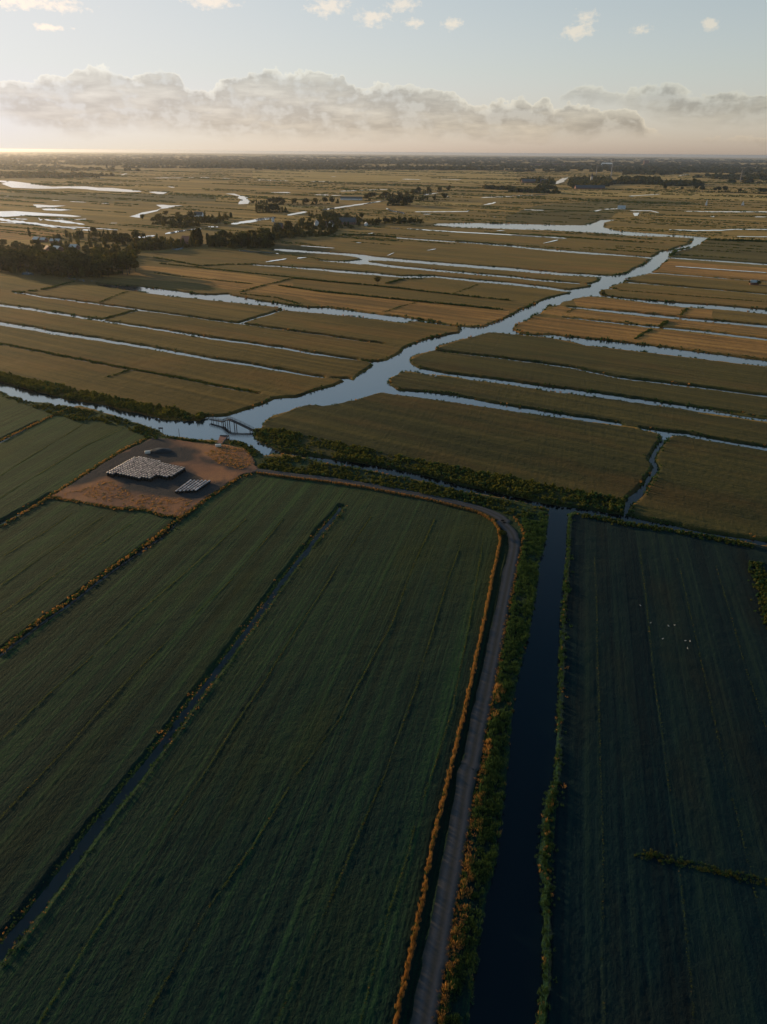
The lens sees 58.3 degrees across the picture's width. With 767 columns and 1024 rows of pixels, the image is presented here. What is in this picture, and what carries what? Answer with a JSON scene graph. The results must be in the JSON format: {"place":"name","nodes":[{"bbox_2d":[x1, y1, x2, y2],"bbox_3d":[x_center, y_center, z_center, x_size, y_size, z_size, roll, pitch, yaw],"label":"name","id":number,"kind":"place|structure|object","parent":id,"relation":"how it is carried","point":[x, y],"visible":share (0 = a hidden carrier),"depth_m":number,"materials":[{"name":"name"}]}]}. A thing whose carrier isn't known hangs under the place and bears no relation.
{"place":"outdoors","nodes":[
{"label":"outdoors","id":0,"kind":"place"},
{"bbox_2d":[0,228,64,239],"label":"meadow","id":1,"kind":"structure","parent":0,"point":[10,236],"depth_m":1080.86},
{"bbox_2d":[0,192,215,201],"bbox_3d":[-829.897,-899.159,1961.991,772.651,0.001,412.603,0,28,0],"label":"meadow","id":2,"kind":"structure","parent":0,"point":[140,197],"depth_m":1946.76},
{"bbox_2d":[0,429,341,961],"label":"water","id":3,"kind":"structure","parent":0,"point":[47,894],"depth_m":148.70,"materials":[{"name":"grey liquid"}]},
{"bbox_2d":[70,266,292,289],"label":"meadow","id":4,"kind":"structure","parent":0,"point":[144,272],"depth_m":728.60,"materials":[{"name":"plant"}]},
{"bbox_2d":[48,249,70,259],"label":"tree","id":5,"kind":"object","parent":4,"relation":"on","point":[56,252],"visible":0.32,"depth_m":733.62,"materials":[{"name":"green plant"}]},
{"bbox_2d":[103,253,117,271],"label":"tree","id":6,"kind":"object","parent":4,"relation":"on","point":[112,255],"visible":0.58,"depth_m":730.93,"materials":[{"name":"green plant"}]},
{"bbox_2d":[111,254,126,273],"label":"tree","id":7,"kind":"object","parent":4,"relation":"on","point":[117,258],"visible":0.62,"depth_m":732.61,"materials":[{"name":"green plant"}]},
{"bbox_2d":[117,253,133,274],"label":"tree","id":8,"kind":"object","parent":4,"relation":"on","point":[127,259],"visible":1,"depth_m":730.23,"materials":[{"name":"green plant"}]},
{"bbox_2d":[117,249,137,269],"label":"tree","id":9,"kind":"object","parent":4,"relation":"on","point":[128,252],"visible":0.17,"depth_m":760.92,"materials":[{"name":"green plant"}]},
{"bbox_2d":[120,253,135,273],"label":"tree","id":10,"kind":"object","parent":4,"relation":"on","point":[134,258],"visible":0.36,"depth_m":740.08,"materials":[{"name":"green plant"}]},
{"bbox_2d":[131,261,138,270],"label":"tree","id":11,"kind":"object","parent":4,"relation":"on","point":[136,262],"visible":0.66,"depth_m":751.72,"materials":[{"name":"green plant"}]},
{"bbox_2d":[0,276,460,420],"bbox_3d":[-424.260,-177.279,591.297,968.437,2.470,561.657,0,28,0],"label":"meadow","id":12,"kind":"structure","parent":0,"point":[191,397],"depth_m":474.71,"materials":[{"name":"plant"}]},
{"bbox_2d":[0,371,207,419],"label":"scrub","id":13,"kind":"object","parent":12,"relation":"on","point":[35,384],"visible":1,"depth_m":369.46,"materials":[{"name":"green plant"}]},
{"bbox_2d":[247,205,317,207],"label":"meadow","id":14,"kind":"structure","parent":0,"point":[253,206],"depth_m":1670.88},
{"bbox_2d":[240,288,508,326],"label":"meadow","id":15,"kind":"structure","parent":0,"point":[463,316],"depth_m":593.75,"materials":[{"name":"plant"}]},
{"bbox_2d":[0,152,766,546],"bbox_3d":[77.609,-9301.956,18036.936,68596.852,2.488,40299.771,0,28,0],"label":"ground","id":16,"kind":"structure","parent":0,"point":[104,216],"depth_m":1658.64,"materials":[{"name":"plant"}]},
{"bbox_2d":[0,239,6,244],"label":"tree","id":17,"kind":"object","parent":16,"relation":"on","point":[3,241],"visible":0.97,"depth_m":934.92,"materials":[{"name":"green plant"}]},
{"bbox_2d":[3,249,25,268],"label":"tree","id":18,"kind":"object","parent":16,"relation":"on","point":[11,250],"visible":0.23,"depth_m":754.16,"materials":[{"name":"green plant"}]},
{"bbox_2d":[11,241,18,247],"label":"tree","id":19,"kind":"object","parent":16,"relation":"on","point":[13,243],"visible":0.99,"depth_m":907.25,"materials":[{"name":"green plant"}]},
{"bbox_2d":[29,250,40,260],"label":"tree","id":20,"kind":"object","parent":16,"relation":"on","point":[34,257],"visible":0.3,"depth_m":754.90,"materials":[{"name":"green plant"}]},
{"bbox_2d":[39,237,47,241],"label":"house","id":21,"kind":"structure","parent":16,"relation":"on","point":[42,239],"depth_m":993.81,"materials":[{"name":"brick"}]},
{"bbox_2d":[49,246,55,252],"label":"tree","id":22,"kind":"object","parent":16,"relation":"on","point":[52,248],"visible":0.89,"depth_m":853.59,"materials":[{"name":"green plant"}]},
{"bbox_2d":[0,170,114,177],"bbox_3d":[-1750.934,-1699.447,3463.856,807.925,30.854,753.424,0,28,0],"label":"wood","id":23,"kind":"object","parent":16,"relation":"on","point":[33,174],"visible":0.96,"depth_m":3364.37,"materials":[{"name":"green plant"}]},
{"bbox_2d":[53,245,63,250],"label":"house","id":24,"kind":"structure","parent":16,"relation":"on","point":[59,248],"depth_m":903.62,"materials":[{"name":"brick"}]},
{"bbox_2d":[63,248,73,253],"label":"tree","id":25,"kind":"object","parent":16,"relation":"on","point":[66,251],"visible":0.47,"depth_m":832.11,"materials":[{"name":"green plant"}]},
{"bbox_2d":[69,244,79,249],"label":"house","id":26,"kind":"structure","parent":16,"relation":"on","point":[77,246],"depth_m":920.55,"materials":[{"name":"brick"}]},
{"bbox_2d":[0,391,163,438],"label":"scrub","id":27,"kind":"object","parent":16,"relation":"on","point":[138,427],"visible":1,"depth_m":345.21,"materials":[{"name":"green plant"}]},
{"bbox_2d":[102,233,109,239],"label":"tree","id":28,"kind":"object","parent":16,"relation":"on","point":[105,235],"visible":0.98,"depth_m":981.11,"materials":[{"name":"green plant"}]},
{"bbox_2d":[110,234,118,241],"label":"tree","id":29,"kind":"object","parent":16,"relation":"on","point":[114,237],"visible":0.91,"depth_m":966.50,"materials":[{"name":"green plant"}]},
{"bbox_2d":[117,236,124,242],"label":"tree","id":30,"kind":"object","parent":16,"relation":"on","point":[121,239],"visible":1,"depth_m":957.67,"materials":[{"name":"green plant"}]},
{"bbox_2d":[123,234,130,243],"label":"tree","id":31,"kind":"object","parent":16,"relation":"on","point":[127,238],"visible":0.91,"depth_m":970.66,"materials":[{"name":"green plant"}]},
{"bbox_2d":[131,231,139,237],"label":"tree","id":32,"kind":"object","parent":16,"relation":"on","point":[135,234],"visible":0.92,"depth_m":999.85,"materials":[{"name":"green plant"}]},
{"bbox_2d":[151,240,158,249],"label":"tree","id":33,"kind":"object","parent":16,"relation":"on","point":[155,243],"visible":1,"depth_m":917.89,"materials":[{"name":"green plant"}]},
{"bbox_2d":[154,213,161,219],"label":"tree","id":34,"kind":"object","parent":16,"relation":"on","point":[158,215],"visible":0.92,"depth_m":1273.76,"materials":[{"name":"green plant"}]},
{"bbox_2d":[180,236,189,243],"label":"house","id":35,"kind":"structure","parent":16,"relation":"on","point":[186,239],"depth_m":985.95,"materials":[{"name":"brick"}]},
{"bbox_2d":[187,210,195,217],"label":"tree","id":36,"kind":"object","parent":16,"relation":"on","point":[190,214],"visible":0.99,"depth_m":1308.98,"materials":[{"name":"green plant"}]},
{"bbox_2d":[194,227,199,241],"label":"tree","id":37,"kind":"object","parent":16,"relation":"on","point":[196,234],"visible":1,"depth_m":960.91,"materials":[{"name":"green plant"}]},
{"bbox_2d":[194,212,203,216],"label":"house","id":38,"kind":"structure","parent":16,"relation":"on","point":[200,213],"depth_m":1393.33,"materials":[{"name":"white paint"}]},
{"bbox_2d":[197,228,202,243],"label":"tree","id":39,"kind":"object","parent":16,"relation":"on","point":[199,233],"visible":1,"depth_m":961.28,"materials":[{"name":"green plant"}]},
{"bbox_2d":[165,435,257,456],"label":"scrub","id":40,"kind":"object","parent":16,"relation":"on","point":[247,447],"visible":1,"depth_m":315.25,"materials":[{"name":"green plant"}]},
{"bbox_2d":[216,238,223,244],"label":"tree","id":41,"kind":"object","parent":16,"relation":"on","point":[221,240],"visible":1,"depth_m":946.44,"materials":[{"name":"green plant"}]},
{"bbox_2d":[218,230,226,235],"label":"tree","id":42,"kind":"object","parent":16,"relation":"on","point":[221,232],"visible":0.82,"depth_m":983.99,"materials":[{"name":"green plant"}]},
{"bbox_2d":[0,188,449,277],"bbox_3d":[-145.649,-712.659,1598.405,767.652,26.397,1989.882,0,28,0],"label":"trees beyond","id":43,"kind":"object","parent":16,"relation":"on","point":[141,245],"visible":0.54,"depth_m":982.05,"materials":[{"name":"green plant"}]},
{"bbox_2d":[229,235,236,244],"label":"tree","id":44,"kind":"object","parent":16,"relation":"on","point":[232,240],"visible":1,"depth_m":947.26,"materials":[{"name":"green plant"}]},
{"bbox_2d":[233,230,247,245],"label":"tree","id":45,"kind":"object","parent":16,"relation":"on","point":[241,237],"visible":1,"depth_m":952.17,"materials":[{"name":"green plant"}]},
{"bbox_2d":[246,229,256,238],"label":"tree","id":46,"kind":"object","parent":16,"relation":"on","point":[248,232],"visible":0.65,"depth_m":985.06,"materials":[{"name":"green plant"}]},
{"bbox_2d":[256,204,263,212],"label":"tree","id":47,"kind":"object","parent":16,"relation":"on","point":[260,207],"visible":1,"depth_m":1489.41,"materials":[{"name":"green plant"}]},
{"bbox_2d":[257,226,269,234],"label":"tree","id":48,"kind":"object","parent":16,"relation":"on","point":[263,230],"visible":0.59,"depth_m":997.26,"materials":[{"name":"green plant"}]},
{"bbox_2d":[273,225,279,233],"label":"tree","id":49,"kind":"object","parent":16,"relation":"on","point":[276,229],"visible":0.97,"depth_m":1087.64,"materials":[{"name":"green plant"}]},
{"bbox_2d":[318,221,325,226],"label":"tree","id":50,"kind":"object","parent":16,"relation":"on","point":[322,223],"visible":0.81,"depth_m":1156.28,"materials":[{"name":"green plant"}]},
{"bbox_2d":[327,221,332,228],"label":"tree","id":51,"kind":"object","parent":16,"relation":"on","point":[329,225],"visible":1,"depth_m":1153.75,"materials":[{"name":"green plant"}]},
{"bbox_2d":[331,216,339,223],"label":"tree","id":52,"kind":"object","parent":16,"relation":"on","point":[335,220],"visible":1,"depth_m":1226.79,"materials":[{"name":"green plant"}]},
{"bbox_2d":[338,217,356,224],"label":"barn","id":53,"kind":"structure","parent":16,"relation":"on","point":[351,220],"depth_m":1271.50,"materials":[{"name":"brick"}]},
{"bbox_2d":[340,197,361,199],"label":"barn","id":54,"kind":"structure","parent":16,"relation":"on","point":[350,198],"depth_m":1913.71,"materials":[{"name":"white paint"}]},
{"bbox_2d":[0,393,764,1023],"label":"pasture","id":55,"kind":"structure","parent":16,"relation":"on","point":[242,953],"depth_m":157.49,"materials":[{"name":"plant"}]},
{"bbox_2d":[0,408,251,652],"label":"rough grass","id":56,"kind":"structure","parent":55,"relation":"on","point":[75,595],"depth_m":254.23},
{"bbox_2d":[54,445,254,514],"bbox_3d":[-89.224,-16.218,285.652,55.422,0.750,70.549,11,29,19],"label":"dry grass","id":57,"kind":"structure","parent":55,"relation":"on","point":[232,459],"depth_m":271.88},
{"bbox_2d":[52,438,257,515],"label":"yard","id":58,"kind":"structure","parent":55,"relation":"on","point":[195,460],"depth_m":280.45,"materials":[{"name":"soil"}]},
{"bbox_2d":[150,448,171,453],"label":"silage heap","id":59,"kind":"object","parent":58,"relation":"on","point":[160,450],"visible":1,"depth_m":304.55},
{"bbox_2d":[0,507,343,965],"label":"rough grass","id":60,"kind":"structure","parent":55,"relation":"on","point":[89,825],"depth_m":159.87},
{"bbox_2d":[256,471,501,1023],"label":"dry grass","id":61,"kind":"structure","parent":55,"relation":"on","point":[424,890],"depth_m":158.51,"materials":[{"name":"plant"}]},
{"bbox_2d":[434,517,525,1020],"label":"dry grass","id":62,"kind":"structure","parent":55,"relation":"on","point":[482,769],"depth_m":149.59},
{"bbox_2d":[438,511,548,1023],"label":"reeds","id":63,"kind":"object","parent":55,"relation":"on","point":[523,570],"visible":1,"depth_m":151.98,"materials":[{"name":"plant"}]},
{"bbox_2d":[497,530,506,535],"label":"tree","id":64,"kind":"object","parent":55,"relation":"on","point":[501,532],"visible":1,"depth_m":239.70,"materials":[{"name":"green plant"}]},
{"bbox_2d":[534,512,579,1023],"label":"reeds","id":65,"kind":"object","parent":55,"relation":"on","point":[549,806],"visible":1,"depth_m":136.91,"materials":[{"name":"plant"}]},
{"bbox_2d":[0,153,766,172],"bbox_3d":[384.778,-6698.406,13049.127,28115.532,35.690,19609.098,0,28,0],"label":"wood","id":66,"kind":"object","parent":16,"relation":"on","point":[702,166],"visible":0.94,"depth_m":7904.01,"materials":[{"name":"green plant"}]},
{"bbox_2d":[0,169,766,259],"bbox_3d":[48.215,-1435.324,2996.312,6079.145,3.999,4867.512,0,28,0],"label":"reeds","id":67,"kind":"object","parent":16,"relation":"on","point":[357,193],"visible":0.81,"depth_m":1972.43,"materials":[{"name":"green plant"}]},
{"bbox_2d":[0,222,766,1023],"bbox_3d":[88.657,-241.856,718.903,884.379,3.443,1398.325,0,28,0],"label":"reeds","id":68,"kind":"object","parent":16,"relation":"on","point":[436,478],"visible":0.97,"depth_m":399.44,"materials":[{"name":"plant"}]},
{"bbox_2d":[0,198,766,392],"bbox_3d":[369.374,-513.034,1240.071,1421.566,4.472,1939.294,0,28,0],"label":"reeds","id":69,"kind":"object","parent":16,"relation":"on","point":[664,322],"visible":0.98,"depth_m":662.40,"materials":[{"name":"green plant"}]},
{"bbox_2d":[0,164,766,182],"bbox_3d":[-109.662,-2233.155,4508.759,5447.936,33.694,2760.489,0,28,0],"label":"wood","id":70,"kind":"object","parent":16,"relation":"on","point":[744,179],"visible":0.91,"depth_m":4744.19,"materials":[{"name":"green plant"}]},
{"bbox_2d":[1,190,765,277],"bbox_3d":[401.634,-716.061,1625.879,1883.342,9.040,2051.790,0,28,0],"label":"undergrowth","id":71,"kind":"object","parent":16,"relation":"on","point":[60,273],"visible":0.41,"depth_m":1003.07,"materials":[{"name":"green plant"}]},
{"bbox_2d":[395,195,403,201],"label":"tree","id":72,"kind":"object","parent":16,"relation":"on","point":[398,198],"visible":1,"depth_m":1713.93,"materials":[{"name":"green plant"}]},
{"bbox_2d":[258,454,545,517],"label":"scrub","id":73,"kind":"object","parent":16,"relation":"on","point":[448,492],"visible":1,"depth_m":279.51,"materials":[{"name":"green plant"}]},
{"bbox_2d":[403,196,410,205],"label":"tree","id":74,"kind":"object","parent":16,"relation":"on","point":[406,198],"visible":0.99,"depth_m":1714.71,"materials":[{"name":"green plant"}]},
{"bbox_2d":[482,184,560,192],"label":"wood","id":75,"kind":"object","parent":16,"relation":"on","point":[539,188],"visible":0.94,"depth_m":2415.23,"materials":[{"name":"green plant"}]},
{"bbox_2d":[521,179,548,182],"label":"barn","id":76,"kind":"structure","parent":16,"relation":"on","point":[528,180],"depth_m":3113.36,"materials":[{"name":"brick"}]},
{"bbox_2d":[520,175,612,187],"bbox_3d":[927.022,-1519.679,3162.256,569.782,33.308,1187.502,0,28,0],"label":"wood","id":77,"kind":"object","parent":16,"relation":"on","point":[572,182],"visible":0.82,"depth_m":3068.34,"materials":[{"name":"green plant"}]},
{"bbox_2d":[574,185,604,188],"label":"barn","id":78,"kind":"structure","parent":16,"relation":"on","point":[589,186],"depth_m":2608.24,"materials":[{"name":"brick"}]},
{"bbox_2d":[547,515,766,1023],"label":"pasture","id":79,"kind":"structure","parent":16,"relation":"on","point":[642,967],"depth_m":146.46,"materials":[{"name":"plant"}]},
{"bbox_2d":[581,513,766,626],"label":"scrub","id":80,"kind":"object","parent":79,"relation":"on","point":[757,576],"visible":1,"depth_m":237.60,"materials":[{"name":"green plant"}]},
{"bbox_2d":[635,848,766,884],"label":"scrub","id":81,"kind":"object","parent":79,"relation":"on","point":[698,868],"visible":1,"depth_m":129.69,"materials":[{"name":"green plant"}]},
{"bbox_2d":[612,175,704,185],"bbox_3d":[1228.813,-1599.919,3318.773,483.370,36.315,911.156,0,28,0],"label":"wood","id":82,"kind":"object","parent":16,"relation":"on","point":[637,179],"visible":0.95,"depth_m":3088.57,"materials":[{"name":"green plant"}]},
{"bbox_2d":[0,220,766,505],"bbox_3d":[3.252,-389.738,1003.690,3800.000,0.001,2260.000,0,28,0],"label":"water","id":83,"kind":"structure","parent":0,"point":[373,379],"depth_m":477.14,"materials":[{"name":"blue liquid"}]},
{"bbox_2d":[209,417,221,422],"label":"walkway","id":84,"kind":"structure","parent":83,"relation":"in","point":[217,420],"depth_m":341.25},
{"bbox_2d":[217,434,228,442],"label":"landing stage","id":85,"kind":"object","parent":83,"relation":"in","point":[223,438],"visible":0.69,"depth_m":321.14,"materials":[{"name":"wood"}]},
{"bbox_2d":[221,417,253,431],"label":"footbridge","id":86,"kind":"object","parent":83,"relation":"in","point":[238,423],"visible":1,"depth_m":334.33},
{"bbox_2d":[0,173,766,281],"bbox_3d":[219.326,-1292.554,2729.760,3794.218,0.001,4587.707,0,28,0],"label":"water","id":87,"kind":"structure","parent":0,"point":[13,184],"depth_m":1527.87,"materials":[{"name":"white liquid"}]},
{"bbox_2d":[0,0,766,157],"label":"sky","id":88,"kind":"structure","parent":0,"point":[603,78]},
{"bbox_2d":[252,170,516,183],"bbox_3d":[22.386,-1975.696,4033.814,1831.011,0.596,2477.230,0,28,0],"label":"meadow","id":89,"kind":"structure","parent":0,"point":[351,176],"depth_m":3782.91,"materials":[{"name":"plant"}]},
{"bbox_2d":[255,468,520,1023],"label":"road","id":90,"kind":"structure","parent":0,"point":[435,959],"depth_m":144.16,"materials":[{"name":"asphalt"}]},
{"bbox_2d":[397,209,466,210],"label":"meadow","id":91,"kind":"structure","parent":0,"point":[431,209],"depth_m":1611.35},
{"bbox_2d":[99,226,766,323],"bbox_3d":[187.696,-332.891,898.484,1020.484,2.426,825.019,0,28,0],"label":"meadow","id":92,"kind":"structure","parent":0,"point":[520,297],"depth_m":801.25,"materials":[{"name":"plant"}]},
{"bbox_2d":[259,232,268,239],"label":"tree","id":93,"kind":"object","parent":92,"relation":"on","point":[265,236],"visible":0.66,"depth_m":959.79,"materials":[{"name":"green plant"}]},
{"bbox_2d":[267,232,275,240],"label":"tree","id":94,"kind":"object","parent":92,"relation":"on","point":[271,235],"visible":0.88,"depth_m":973.22,"materials":[{"name":"green plant"}]},
{"bbox_2d":[374,276,381,283],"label":"tree","id":95,"kind":"object","parent":92,"relation":"on","point":[377,278],"visible":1,"depth_m":696.02,"materials":[{"name":"green plant"}]},
{"bbox_2d":[749,280,759,284],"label":"barn","id":96,"kind":"structure","parent":92,"relation":"on","point":[752,282],"depth_m":711.46,"materials":[{"name":"metal"}]},
{"bbox_2d":[411,202,481,205],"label":"meadow","id":97,"kind":"structure","parent":0,"point":[452,203],"depth_m":1815.53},
{"bbox_2d":[255,393,660,514],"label":"meadow","id":98,"kind":"structure","parent":0,"point":[589,457],"depth_m":320.73,"materials":[{"name":"plant"}]},
{"bbox_2d":[252,427,624,512],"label":"scrub","id":99,"kind":"object","parent":98,"relation":"on","point":[517,484],"visible":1,"depth_m":286.80,"materials":[{"name":"green plant"}]},
{"bbox_2d":[269,439,766,1023],"bbox_3d":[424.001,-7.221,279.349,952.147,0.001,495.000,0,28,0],"label":"water","id":100,"kind":"structure","parent":0,"point":[507,977],"depth_m":143.73,"materials":[{"name":"black liquid"}]},
{"bbox_2d":[388,372,766,446],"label":"meadow","id":101,"kind":"structure","parent":0,"point":[674,420],"depth_m":363.62,"materials":[{"name":"plant"}]},
{"bbox_2d":[410,332,766,416],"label":"meadow","id":102,"kind":"structure","parent":0,"point":[749,379],"depth_m":426.61,"materials":[{"name":"plant"}]},
{"bbox_2d":[506,199,698,223],"bbox_3d":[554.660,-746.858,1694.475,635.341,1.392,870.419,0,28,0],"label":"meadow","id":103,"kind":"structure","parent":0,"point":[561,217],"depth_m":1578.52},
{"bbox_2d":[618,205,625,208],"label":"barn","id":104,"kind":"structure","parent":103,"relation":"on","point":[621,206],"depth_m":1673.49,"materials":[{"name":"white paint"}]},
{"bbox_2d":[516,317,766,360],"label":"meadow","id":105,"kind":"structure","parent":0,"point":[732,346],"depth_m":507.06,"materials":[{"name":"plant"}]},
{"bbox_2d":[574,297,712,319],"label":"meadow","id":106,"kind":"structure","parent":0,"point":[622,305],"depth_m":600.92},
{"bbox_2d":[543,305,766,337],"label":"meadow","id":107,"kind":"structure","parent":0,"point":[559,310],"depth_m":550.93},
{"bbox_2d":[559,190,766,200],"bbox_3d":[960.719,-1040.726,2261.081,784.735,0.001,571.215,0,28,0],"label":"meadow","id":108,"kind":"structure","parent":0,"point":[660,195],"depth_m":2264.35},
{"bbox_2d":[616,175,710,179],"bbox_3d":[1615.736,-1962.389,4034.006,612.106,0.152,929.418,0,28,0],"label":"meadow","id":109,"kind":"structure","parent":0,"point":[672,176],"depth_m":4026.76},
{"bbox_2d":[628,436,766,541],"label":"meadow","id":110,"kind":"structure","parent":0,"point":[710,487],"depth_m":275.54,"materials":[{"name":"plant"}]},
{"bbox_2d":[652,261,766,280],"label":"meadow","id":111,"kind":"structure","parent":0,"point":[669,267],"depth_m":796.62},
{"bbox_2d":[671,239,766,263],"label":"meadow","id":112,"kind":"structure","parent":0,"point":[752,255],"depth_m":947.75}
]}

